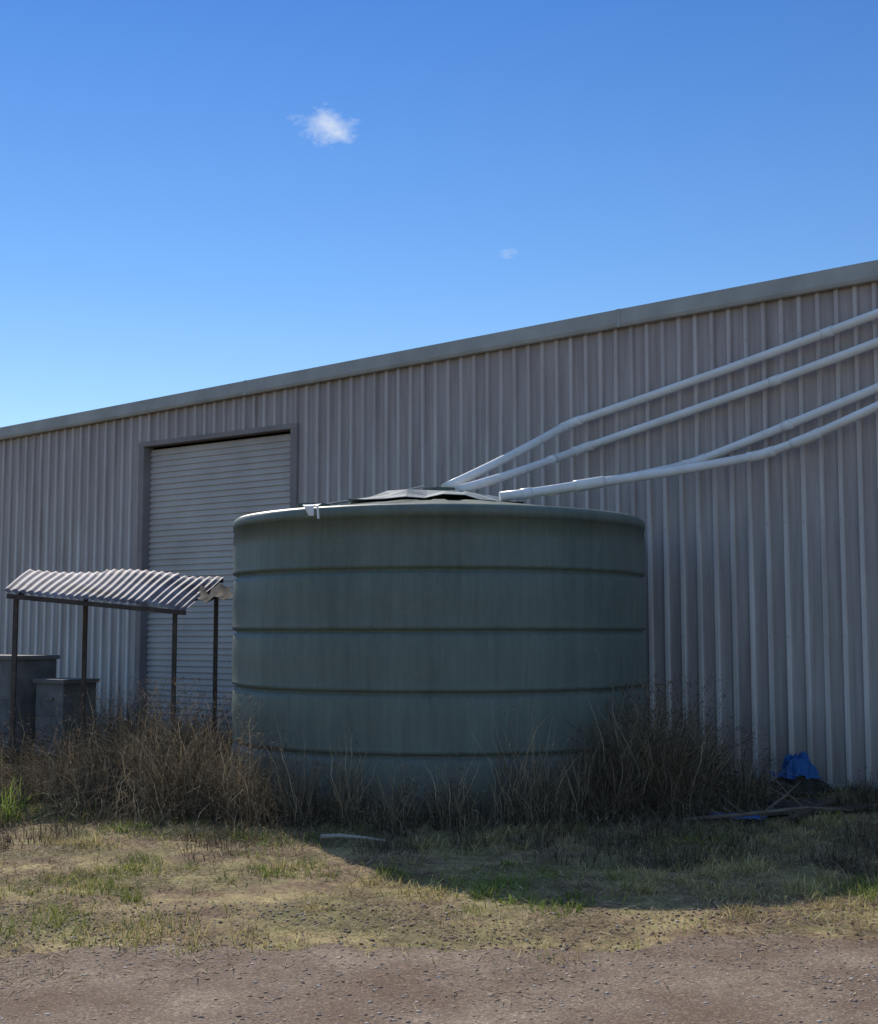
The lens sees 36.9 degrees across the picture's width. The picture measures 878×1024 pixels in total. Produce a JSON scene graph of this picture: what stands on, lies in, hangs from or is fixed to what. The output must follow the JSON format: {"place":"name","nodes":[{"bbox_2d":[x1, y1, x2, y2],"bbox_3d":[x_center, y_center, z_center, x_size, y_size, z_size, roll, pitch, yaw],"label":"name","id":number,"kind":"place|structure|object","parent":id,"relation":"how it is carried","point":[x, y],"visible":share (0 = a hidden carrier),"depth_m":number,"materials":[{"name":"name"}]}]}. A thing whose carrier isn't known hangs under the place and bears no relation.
{"place":"outdoors","nodes":[
{"label":"outdoors","id":0,"kind":"place"},
{"bbox_2d":[0,900,877,1023],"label":"gravel road","id":1,"kind":"structure","parent":0,"point":[160,1006],"depth_m":5.95,"materials":[{"name":"gravel"}]},
{"bbox_2d":[0,754,877,964],"bbox_3d":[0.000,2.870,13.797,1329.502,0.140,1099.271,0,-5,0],"label":"ground","id":2,"kind":"structure","parent":0,"point":[275,885],"depth_m":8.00,"materials":[{"name":"green plant"}]},
{"bbox_2d":[0,654,59,754],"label":"grey storage box","id":3,"kind":"object","parent":2,"relation":"on","point":[30,668],"visible":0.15,"depth_m":16.08,"materials":[{"name":"paint"}]},
{"bbox_2d":[0,773,72,829],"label":"green tussock","id":4,"kind":"object","parent":2,"relation":"on","point":[7,813],"visible":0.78,"depth_m":11.14,"materials":[{"name":"green plant"}]},
{"bbox_2d":[33,678,99,761],"bbox_3d":[-4.550,2.574,16.033,0.560,1.080,0.560,-4,-6,34],"label":"grey storage box","id":5,"kind":"object","parent":2,"relation":"on","point":[52,689],"visible":0.48,"depth_m":15.85,"materials":[{"name":"paint"}]},
{"bbox_2d":[4,569,232,776],"bbox_3d":[-3.513,1.786,14.531,2.411,2.376,1.197,1,-5,-12],"label":"corrugated shelter","id":6,"kind":"object","parent":2,"relation":"on","point":[176,594],"visible":1,"depth_m":14.55,"materials":[{"name":"metal"}]},
{"bbox_2d":[320,834,385,841],"bbox_3d":[-0.652,2.469,9.977,0.531,0.051,0.040,-2,-6,20],"label":"pvc pipe piece","id":7,"kind":"object","parent":2,"relation":"on","point":[326,836],"visible":0.81,"depth_m":9.99,"materials":[{"name":"white plastic"}]},
{"bbox_2d":[0,260,877,789],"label":"steel shed","id":8,"kind":"structure","parent":2,"relation":"on","point":[760,578],"depth_m":15.38,"materials":[{"name":"corrugated steel"},{"name":"painted metal"}]},
{"bbox_2d":[146,434,290,736],"bbox_3d":[-3.175,1.150,19.014,3.030,4.357,0.025,-4,-6,36],"label":"roller door","id":9,"kind":"structure","parent":8,"relation":"in","point":[198,493],"depth_m":19.24,"materials":[{"name":"metal"}]},
{"bbox_2d":[231,486,646,818],"bbox_3d":[0.004,1.302,13.384,4.173,3.132,4.178,0,-5,0],"label":"water tank","id":10,"kind":"object","parent":2,"relation":"on","point":[421,624],"visible":0.89,"depth_m":11.51,"materials":[{"name":"green plastic"}]},
{"bbox_2d":[441,309,877,487],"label":"pvc pipe","id":11,"kind":"object","parent":10,"relation":"on","point":[823,333],"visible":0.98,"depth_m":14.27,"materials":[{"name":"white plastic"}]},
{"bbox_2d":[454,337,877,491],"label":"pvc pipe","id":12,"kind":"object","parent":10,"relation":"on","point":[772,381],"visible":0.98,"depth_m":14.18,"materials":[{"name":"white plastic"}]},
{"bbox_2d":[499,401,877,500],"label":"pvc pipe","id":13,"kind":"object","parent":10,"relation":"on","point":[747,457],"visible":1,"depth_m":13.34,"materials":[{"name":"white plastic"}]},
{"bbox_2d":[502,383,877,496],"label":"pvc pipe","id":14,"kind":"object","parent":10,"relation":"on","point":[787,425],"visible":0.47,"depth_m":13.79,"materials":[{"name":"white plastic"}]},
{"bbox_2d":[0,652,877,883],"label":"tall dry grass","id":15,"kind":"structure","parent":2,"relation":"on","point":[144,774],"depth_m":11.16,"materials":[{"name":"brown plant"}]},
{"bbox_2d":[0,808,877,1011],"bbox_3d":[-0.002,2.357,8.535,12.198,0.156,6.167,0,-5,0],"label":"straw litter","id":16,"kind":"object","parent":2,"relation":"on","point":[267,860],"visible":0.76,"depth_m":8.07,"materials":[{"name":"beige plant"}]},
{"bbox_2d":[99,818,877,918],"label":"green weeds","id":17,"kind":"object","parent":2,"relation":"on","point":[567,909],"visible":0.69,"depth_m":8.07,"materials":[{"name":"green plant"}]},
{"bbox_2d":[698,812,767,818],"bbox_3d":[2.491,2.566,11.170,0.568,0.034,0.250,-2,-6,20],"label":"blue tarpaulin","id":18,"kind":"object","parent":2,"relation":"on","point":[755,817],"visible":0.46,"depth_m":11.08,"materials":[{"name":"plastic"}]},
{"bbox_2d":[682,779,853,821],"bbox_3d":[2.767,2.383,10.880,1.540,0.346,0.227,1,-5,-11],"label":"fallen branch","id":19,"kind":"object","parent":2,"relation":"on","point":[741,814],"visible":0.97,"depth_m":10.77,"materials":[{"name":"brown wood"}]},
{"bbox_2d":[758,781,800,816],"bbox_3d":[2.952,2.483,11.493,0.190,0.268,0.891,-5,-7,44],"label":"fallen branch","id":20,"kind":"object","parent":2,"relation":"on","point":[780,799],"visible":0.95,"depth_m":11.41,"materials":[{"name":"wood"}]},
{"bbox_2d":[751,797,832,810],"bbox_3d":[3.174,2.597,11.705,0.956,0.129,0.572,1,-5,-11],"label":"dark plastic sheet","id":21,"kind":"object","parent":2,"relation":"on","point":[791,804],"visible":0.39,"depth_m":11.64,"materials":[{"name":"black plastic"}]},
{"bbox_2d":[759,770,834,795],"bbox_3d":[3.592,2.688,13.198,0.741,0.258,0.459,1,-5,-11],"label":"dark plastic sheet","id":22,"kind":"object","parent":2,"relation":"on","point":[811,781],"visible":0.5,"depth_m":13.05,"materials":[{"name":"black plastic"}]},
{"bbox_2d":[770,751,821,779],"bbox_3d":[3.586,2.524,13.178,0.430,0.261,0.357,2,-5,-17],"label":"blue tarpaulin","id":23,"kind":"object","parent":22,"relation":"on","point":[801,761],"visible":0.96,"depth_m":13.08,"materials":[{"name":"plastic"}]},
{"bbox_2d":[724,799,877,821],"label":"timber offcuts","id":24,"kind":"object","parent":2,"relation":"on","point":[793,813],"visible":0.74,"depth_m":11.28,"materials":[{"name":"wood"}]},
{"bbox_2d":[0,0,877,426],"label":"sky","id":25,"kind":"structure","parent":0,"point":[195,194],"materials":[{"name":"blue"}]}
]}

